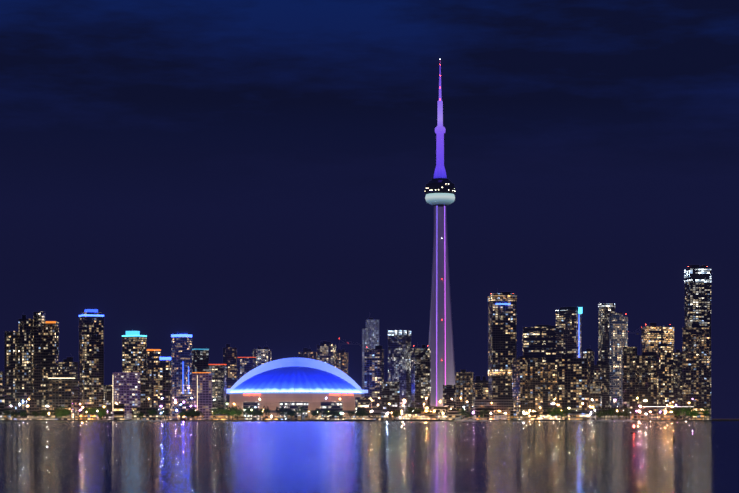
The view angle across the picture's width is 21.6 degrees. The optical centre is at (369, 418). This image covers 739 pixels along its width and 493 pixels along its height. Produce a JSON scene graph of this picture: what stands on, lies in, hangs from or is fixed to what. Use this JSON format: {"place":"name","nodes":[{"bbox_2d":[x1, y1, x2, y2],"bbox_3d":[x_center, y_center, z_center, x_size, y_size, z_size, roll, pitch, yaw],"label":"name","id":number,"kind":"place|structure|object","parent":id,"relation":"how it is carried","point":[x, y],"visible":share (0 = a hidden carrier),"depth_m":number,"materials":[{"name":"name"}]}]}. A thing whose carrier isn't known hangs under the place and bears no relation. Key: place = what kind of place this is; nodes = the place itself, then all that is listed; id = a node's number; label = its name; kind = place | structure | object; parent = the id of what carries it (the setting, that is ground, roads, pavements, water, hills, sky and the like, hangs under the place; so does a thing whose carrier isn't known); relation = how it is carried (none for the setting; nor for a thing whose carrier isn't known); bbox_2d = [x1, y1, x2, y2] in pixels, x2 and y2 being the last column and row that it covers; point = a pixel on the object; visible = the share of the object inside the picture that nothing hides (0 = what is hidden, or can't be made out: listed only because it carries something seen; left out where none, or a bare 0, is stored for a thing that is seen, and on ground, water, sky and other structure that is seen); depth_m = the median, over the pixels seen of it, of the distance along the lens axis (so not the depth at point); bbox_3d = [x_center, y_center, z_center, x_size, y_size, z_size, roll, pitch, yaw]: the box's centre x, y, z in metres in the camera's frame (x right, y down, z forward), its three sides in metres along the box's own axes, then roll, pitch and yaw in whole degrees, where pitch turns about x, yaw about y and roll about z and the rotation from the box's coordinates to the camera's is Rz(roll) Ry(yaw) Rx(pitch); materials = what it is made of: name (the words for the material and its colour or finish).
{"place":"outdoors","nodes":[
{"label":"outdoors","id":0,"kind":"place"},
{"bbox_2d":[0,421,738,492],"bbox_3d":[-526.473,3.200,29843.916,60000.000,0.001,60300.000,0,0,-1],"label":"lake water","id":1,"kind":"structure","parent":0,"point":[334,457],"depth_m":158.32,"materials":[{"name":"blue liquid"}]},
{"bbox_2d":[129,409,166,420],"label":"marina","id":2,"kind":"object","parent":1,"relation":"on","point":[145,420],"visible":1,"depth_m":2170.72,"materials":[{"name":"grey"}]},
{"bbox_2d":[308,416,329,420],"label":"yacht","id":3,"kind":"object","parent":1,"relation":"on","point":[315,418],"visible":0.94,"depth_m":2183.84,"materials":[{"name":"grey paint"}]},
{"bbox_2d":[34,419,642,420],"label":"finger piers","id":4,"kind":"structure","parent":1,"relation":"on","point":[403,419],"depth_m":2167.26,"materials":[{"name":"grey"}]},
{"bbox_2d":[343,416,375,420],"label":"cruiser boat","id":5,"kind":"object","parent":1,"relation":"on","point":[354,418],"visible":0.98,"depth_m":2182.16,"materials":[{"name":"grey paint"}]},
{"bbox_2d":[392,415,443,420],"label":"boat","id":6,"kind":"object","parent":1,"relation":"on","point":[414,418],"visible":0.9,"depth_m":2181.32,"materials":[{"name":"grey paint"}]},
{"bbox_2d":[454,413,488,420],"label":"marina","id":7,"kind":"object","parent":1,"relation":"on","point":[470,420],"visible":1,"depth_m":2169.09,"materials":[{"name":"grey"}]},
{"bbox_2d":[533,415,565,420],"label":"boat","id":8,"kind":"object","parent":1,"relation":"on","point":[545,418],"visible":0.92,"depth_m":2185.01,"materials":[{"name":"grey paint"}]},
{"bbox_2d":[572,408,633,420],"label":"marina","id":9,"kind":"object","parent":1,"relation":"on","point":[606,420],"visible":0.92,"depth_m":2174.63,"materials":[{"name":"grey"}]},
{"bbox_2d":[630,425,674,441],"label":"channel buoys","id":10,"kind":"object","parent":1,"relation":"on","point":[634,432],"visible":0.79,"depth_m":404.89,"materials":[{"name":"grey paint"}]},
{"bbox_2d":[0,418,738,420],"bbox_3d":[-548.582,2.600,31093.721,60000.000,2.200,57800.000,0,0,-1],"label":"city ground","id":11,"kind":"structure","parent":0,"point":[724,419],"depth_m":2215.28,"materials":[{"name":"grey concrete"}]},
{"bbox_2d":[0,371,3,395],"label":"building","id":12,"kind":"structure","parent":11,"relation":"on","point":[1,379],"depth_m":2448.91,"materials":[{"name":"grey"}]},
{"bbox_2d":[0,396,4,419],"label":"building","id":13,"kind":"structure","parent":11,"relation":"on","point":[2,402],"depth_m":2245.83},
{"bbox_2d":[4,407,11,419],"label":"quay block","id":14,"kind":"structure","parent":11,"relation":"on","point":[8,409],"depth_m":2249.67,"materials":[{"name":"grey concrete"}]},
{"bbox_2d":[13,411,26,419],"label":"quay block","id":15,"kind":"structure","parent":11,"relation":"on","point":[19,416],"depth_m":2240.95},
{"bbox_2d":[4,311,58,419],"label":"stepped tower","id":16,"kind":"structure","parent":11,"relation":"on","point":[31,356],"depth_m":2346.11,"materials":[{"name":"grey glass"}]},
{"bbox_2d":[26,399,45,419],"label":"building","id":17,"kind":"structure","parent":11,"relation":"on","point":[37,405],"depth_m":2244.09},
{"bbox_2d":[46,411,69,419],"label":"quay block","id":18,"kind":"structure","parent":11,"relation":"on","point":[51,415],"depth_m":2288.41,"materials":[{"name":"beige concrete"}]},
{"bbox_2d":[48,378,78,419],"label":"building","id":19,"kind":"structure","parent":11,"relation":"on","point":[64,392],"depth_m":2297.18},
{"bbox_2d":[59,357,77,377],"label":"tower","id":20,"kind":"structure","parent":11,"relation":"on","point":[68,367],"depth_m":2597.18,"materials":[{"name":"grey glass"}]},
{"bbox_2d":[80,414,97,419],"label":"quay block","id":21,"kind":"structure","parent":11,"relation":"on","point":[83,417],"depth_m":2251.78,"materials":[{"name":"beige concrete"}]},
{"bbox_2d":[79,309,103,419],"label":"skyscraper","id":22,"kind":"structure","parent":11,"relation":"on","point":[91,358],"depth_m":2398.79,"materials":[{"name":"black glass"}]},
{"bbox_2d":[3,406,201,419],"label":"trees","id":23,"kind":"object","parent":11,"relation":"on","point":[103,412],"visible":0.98,"depth_m":2220.41,"materials":[{"name":"green plant"}]},
{"bbox_2d":[104,385,111,419],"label":"tower","id":24,"kind":"structure","parent":11,"relation":"on","point":[108,397],"depth_m":2544.48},
{"bbox_2d":[114,404,124,419],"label":"quay block","id":25,"kind":"structure","parent":11,"relation":"on","point":[119,411],"depth_m":2259.83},
{"bbox_2d":[112,372,139,419],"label":"apartment building","id":26,"kind":"structure","parent":11,"relation":"on","point":[126,388],"depth_m":2301.11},
{"bbox_2d":[122,331,146,375],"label":"tower","id":27,"kind":"structure","parent":11,"relation":"on","point":[134,351],"depth_m":2500.64,"materials":[{"name":"black glass"}]},
{"bbox_2d":[140,376,151,406],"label":"tower","id":28,"kind":"structure","parent":11,"relation":"on","point":[145,391],"depth_m":2496.05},
{"bbox_2d":[132,407,164,419],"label":"quay block","id":29,"kind":"structure","parent":11,"relation":"on","point":[146,416],"depth_m":2263.48,"materials":[{"name":"grey concrete"}]},
{"bbox_2d":[147,349,160,406],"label":"tower","id":30,"kind":"structure","parent":11,"relation":"on","point":[153,362],"depth_m":2596.54,"materials":[{"name":"black glass"}]},
{"bbox_2d":[160,357,170,419],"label":"tower","id":31,"kind":"structure","parent":11,"relation":"on","point":[165,380],"depth_m":2445.86,"materials":[{"name":"black glass"}]},
{"bbox_2d":[171,332,191,419],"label":"tower","id":32,"kind":"structure","parent":11,"relation":"on","point":[181,369],"depth_m":2400.33,"materials":[{"name":"grey"}]},
{"bbox_2d":[177,413,203,419],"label":"quay block","id":33,"kind":"structure","parent":11,"relation":"on","point":[201,417],"depth_m":2294.53,"materials":[{"name":"concrete"}]},
{"bbox_2d":[192,348,208,371],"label":"tower","id":34,"kind":"structure","parent":11,"relation":"on","point":[200,360],"depth_m":2698.64,"materials":[{"name":"black glass"}]},
{"bbox_2d":[192,372,211,419],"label":"tower","id":35,"kind":"structure","parent":11,"relation":"on","point":[202,392],"depth_m":2300.55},
{"bbox_2d":[208,364,226,411],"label":"tower","id":36,"kind":"structure","parent":11,"relation":"on","point":[219,383],"depth_m":2597.08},
{"bbox_2d":[211,414,226,419],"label":"quay block","id":37,"kind":"structure","parent":11,"relation":"on","point":[219,417],"depth_m":2218.24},
{"bbox_2d":[223,344,236,418],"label":"tower","id":38,"kind":"structure","parent":11,"relation":"on","point":[229,356],"depth_m":3298.74,"materials":[{"name":"grey glass"}]},
{"bbox_2d":[230,416,244,419],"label":"quay block","id":39,"kind":"structure","parent":11,"relation":"on","point":[239,418],"depth_m":2266.98,"materials":[{"name":"brown concrete"}]},
{"bbox_2d":[238,357,255,379],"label":"tower","id":40,"kind":"structure","parent":11,"relation":"on","point":[246,365],"depth_m":3250.00,"materials":[{"name":"black glass"}]},
{"bbox_2d":[243,402,258,418],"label":"building","id":41,"kind":"structure","parent":11,"relation":"on","point":[252,405],"depth_m":2930.82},
{"bbox_2d":[252,346,271,366],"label":"tower","id":42,"kind":"structure","parent":11,"relation":"on","point":[263,356],"depth_m":3299.51,"materials":[{"name":"grey"}]},
{"bbox_2d":[261,416,282,419],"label":"quay block","id":43,"kind":"structure","parent":11,"relation":"on","point":[273,417],"depth_m":2244.58,"materials":[{"name":"beige concrete"}]},
{"bbox_2d":[210,404,368,419],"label":"trees","id":44,"kind":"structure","parent":11,"relation":"on","point":[232,411],"depth_m":2220.66,"materials":[{"name":"green plant"}]},
{"bbox_2d":[228,402,354,418],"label":"stadium podium","id":45,"kind":"object","parent":11,"relation":"on","point":[317,405],"visible":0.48,"depth_m":2937.55,"materials":[{"name":"beige"}]},
{"bbox_2d":[280,402,307,418],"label":"stadium glazing","id":46,"kind":"structure","parent":11,"relation":"on","point":[289,405],"depth_m":2931.99,"materials":[{"name":"glass"}]},
{"bbox_2d":[227,357,367,401],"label":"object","id":47,"kind":"structure","parent":11,"relation":"on","point":[295,379],"depth_m":2985.34,"materials":[{"name":"blue"}]},
{"bbox_2d":[287,416,310,419],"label":"quay block","id":48,"kind":"structure","parent":11,"relation":"on","point":[299,417],"depth_m":2246.27,"materials":[{"name":"brown concrete"}]},
{"bbox_2d":[299,348,316,359],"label":"tower","id":49,"kind":"structure","parent":11,"relation":"on","point":[307,353],"depth_m":3455.12,"materials":[{"name":"grey"}]},
{"bbox_2d":[317,341,335,366],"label":"tower","id":50,"kind":"structure","parent":11,"relation":"on","point":[326,352],"depth_m":3351.89,"materials":[{"name":"grey"}]},
{"bbox_2d":[321,402,342,415],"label":"building","id":51,"kind":"structure","parent":11,"relation":"on","point":[332,405],"depth_m":2932.99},
{"bbox_2d":[319,416,345,419],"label":"quay block","id":52,"kind":"structure","parent":11,"relation":"on","point":[335,417],"depth_m":2226.75,"materials":[{"name":"beige concrete"}]},
{"bbox_2d":[256,410,409,415],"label":"expressway deck","id":53,"kind":"structure","parent":11,"relation":"on","point":[338,411],"depth_m":2747.19,"materials":[{"name":"grey concrete"}]},
{"bbox_2d":[336,349,347,374],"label":"tower","id":54,"kind":"structure","parent":11,"relation":"on","point":[342,360],"depth_m":3400.32,"materials":[{"name":"grey"}]},
{"bbox_2d":[23,398,692,419],"bbox_3d":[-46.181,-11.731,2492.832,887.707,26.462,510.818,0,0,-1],"label":"street lamps","id":55,"kind":"object","parent":11,"relation":"on","point":[461,407],"visible":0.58,"depth_m":2324.68,"materials":[{"name":"grey metal"}]},
{"bbox_2d":[355,397,371,419],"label":"building","id":56,"kind":"structure","parent":11,"relation":"on","point":[364,402],"depth_m":2450.96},
{"bbox_2d":[362,318,378,396],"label":"tower","id":57,"kind":"structure","parent":11,"relation":"on","point":[370,335],"depth_m":3352.01,"materials":[{"name":"grey glass"}]},
{"bbox_2d":[364,346,383,409],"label":"tower","id":58,"kind":"structure","parent":11,"relation":"on","point":[373,369],"depth_m":3052.46,"materials":[{"name":"grey"}]},
{"bbox_2d":[369,413,395,419],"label":"quay block","id":59,"kind":"structure","parent":11,"relation":"on","point":[380,416],"depth_m":2280.68,"materials":[{"name":"grey concrete"}]},
{"bbox_2d":[382,381,399,418],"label":"building","id":60,"kind":"structure","parent":11,"relation":"on","point":[390,396],"depth_m":2653.88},
{"bbox_2d":[388,330,410,415],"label":"tower","id":61,"kind":"structure","parent":11,"relation":"on","point":[399,355],"depth_m":3255.63,"materials":[{"name":"grey glass"}]},
{"bbox_2d":[411,342,430,414],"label":"tower","id":62,"kind":"structure","parent":11,"relation":"on","point":[421,378],"depth_m":2703.73,"materials":[{"name":"grey glass"}]},
{"bbox_2d":[413,412,437,419],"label":"quay block","id":63,"kind":"structure","parent":11,"relation":"on","point":[433,415],"depth_m":2238.42,"materials":[{"name":"brown concrete"}]},
{"bbox_2d":[424,406,447,419],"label":"building","id":64,"kind":"structure","parent":11,"relation":"on","point":[441,410],"depth_m":2421.74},
{"bbox_2d":[425,59,455,405],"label":"observation tower","id":65,"kind":"structure","parent":11,"relation":"on","point":[440,189],"depth_m":2992.07,"materials":[{"name":"purple concrete"}]},
{"bbox_2d":[443,385,455,408],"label":"building","id":66,"kind":"structure","parent":11,"relation":"on","point":[449,392],"depth_m":2953.18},
{"bbox_2d":[448,410,459,419],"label":"quay block","id":67,"kind":"structure","parent":11,"relation":"on","point":[453,414],"depth_m":2243.22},
{"bbox_2d":[446,409,462,419],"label":"building","id":68,"kind":"structure","parent":11,"relation":"on","point":[451,409],"depth_m":2382.58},
{"bbox_2d":[456,369,473,418],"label":"tower","id":69,"kind":"structure","parent":11,"relation":"on","point":[464,385],"depth_m":2803.96,"materials":[{"name":"grey glass"}]},
{"bbox_2d":[474,376,487,398],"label":"building","id":70,"kind":"structure","parent":11,"relation":"on","point":[480,389],"depth_m":2953.02,"materials":[{"name":"grey"}]},
{"bbox_2d":[476,407,494,419],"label":"quay block","id":71,"kind":"structure","parent":11,"relation":"on","point":[491,416],"depth_m":2302.53,"materials":[{"name":"beige concrete"}]},
{"bbox_2d":[474,399,513,419],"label":"building","id":72,"kind":"structure","parent":11,"relation":"on","point":[502,406],"depth_m":2501.91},
{"bbox_2d":[488,290,516,398],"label":"tower","id":73,"kind":"structure","parent":11,"relation":"on","point":[502,330],"depth_m":2704.99,"materials":[{"name":"grey glass"}]},
{"bbox_2d":[507,410,516,419],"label":"quay block","id":74,"kind":"structure","parent":11,"relation":"on","point":[511,414],"depth_m":2255.14,"materials":[{"name":"beige concrete"}]},
{"bbox_2d":[512,356,542,419],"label":"tower","id":75,"kind":"structure","parent":11,"relation":"on","point":[527,384],"depth_m":2609.15,"materials":[{"name":"grey glass"}]},
{"bbox_2d":[522,325,555,362],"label":"building","id":76,"kind":"structure","parent":11,"relation":"on","point":[538,341],"depth_m":3107.01,"materials":[{"name":"grey glass"}]},
{"bbox_2d":[528,411,559,419],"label":"quay block","id":77,"kind":"structure","parent":11,"relation":"on","point":[533,415],"depth_m":2256.28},
{"bbox_2d":[543,359,557,410],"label":"tower","id":78,"kind":"structure","parent":11,"relation":"on","point":[550,382],"depth_m":2688.37,"materials":[{"name":"grey glass"}]},
{"bbox_2d":[391,405,710,419],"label":"trees","id":79,"kind":"object","parent":11,"relation":"on","point":[676,412],"visible":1,"depth_m":2226.90,"materials":[{"name":"green plant"}]},
{"bbox_2d":[556,307,581,362],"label":"tower","id":80,"kind":"structure","parent":11,"relation":"on","point":[568,330],"depth_m":2961.05,"materials":[{"name":"grey glass"}]},
{"bbox_2d":[558,354,590,419],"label":"tower","id":81,"kind":"structure","parent":11,"relation":"on","point":[574,377],"depth_m":2560.00,"materials":[{"name":"grey glass"}]},
{"bbox_2d":[568,411,590,419],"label":"quay block","id":82,"kind":"structure","parent":11,"relation":"on","point":[578,415],"depth_m":2294.94,"materials":[{"name":"grey concrete"}]},
{"bbox_2d":[583,349,593,381],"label":"tower","id":83,"kind":"structure","parent":11,"relation":"on","point":[588,353],"depth_m":2808.06,"materials":[{"name":"grey"}]},
{"bbox_2d":[590,382,601,419],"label":"building","id":84,"kind":"structure","parent":11,"relation":"on","point":[596,391],"depth_m":2507.09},
{"bbox_2d":[594,361,609,406],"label":"tower","id":85,"kind":"structure","parent":11,"relation":"on","point":[602,371],"depth_m":2760.23,"materials":[{"name":"grey glass"}]},
{"bbox_2d":[598,303,614,364],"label":"tower","id":86,"kind":"structure","parent":11,"relation":"on","point":[605,310],"depth_m":3007.37,"materials":[{"name":"grey glass"}]},
{"bbox_2d":[595,407,627,419],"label":"quay block","id":87,"kind":"structure","parent":11,"relation":"on","point":[614,417],"depth_m":2272.80,"materials":[{"name":"grey concrete"}]},
{"bbox_2d":[609,312,627,406],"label":"tower","id":88,"kind":"structure","parent":11,"relation":"on","point":[618,331],"depth_m":2909.51,"materials":[{"name":"grey glass"}]},
{"bbox_2d":[622,347,656,419],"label":"tower","id":89,"kind":"structure","parent":11,"relation":"on","point":[639,376],"depth_m":2607.57,"materials":[{"name":"grey glass"}]},
{"bbox_2d":[630,414,648,419],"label":"quay block","id":90,"kind":"structure","parent":11,"relation":"on","point":[641,416],"depth_m":2283.77,"materials":[{"name":"concrete"}]},
{"bbox_2d":[642,323,673,354],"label":"tower","id":91,"kind":"structure","parent":11,"relation":"on","point":[654,335],"depth_m":3109.95,"materials":[{"name":"grey"}]},
{"bbox_2d":[654,343,673,418],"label":"tower","id":92,"kind":"structure","parent":11,"relation":"on","point":[665,373],"depth_m":2709.20,"materials":[{"name":"grey glass"}]},
{"bbox_2d":[660,414,675,419],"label":"quay block","id":93,"kind":"structure","parent":11,"relation":"on","point":[667,416],"depth_m":2248.89,"materials":[{"name":"brown concrete"}]},
{"bbox_2d":[674,349,681,418],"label":"tower","id":94,"kind":"structure","parent":11,"relation":"on","point":[677,377],"depth_m":2860.39,"materials":[{"name":"grey glass"}]},
{"bbox_2d":[682,324,709,418],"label":"tower","id":95,"kind":"structure","parent":11,"relation":"on","point":[696,362],"depth_m":2760.74,"materials":[{"name":"grey glass"}]},
{"bbox_2d":[689,408,703,419],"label":"quay block","id":96,"kind":"structure","parent":11,"relation":"on","point":[701,415],"depth_m":2255.59,"materials":[{"name":"beige concrete"}]},
{"bbox_2d":[684,265,710,418],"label":"tower","id":97,"kind":"structure","parent":11,"relation":"on","point":[697,294],"depth_m":2811.10,"materials":[{"name":"grey glass"}]},
{"bbox_2d":[0,0,738,417],"label":"sky","id":98,"kind":"structure","parent":0,"point":[246,175],"materials":[{"name":"blue"}]},
{"bbox_2d":[641,406,693,407],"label":"terminal canopy","id":99,"kind":"object","parent":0,"point":[666,406],"visible":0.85,"depth_m":2324.76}
]}

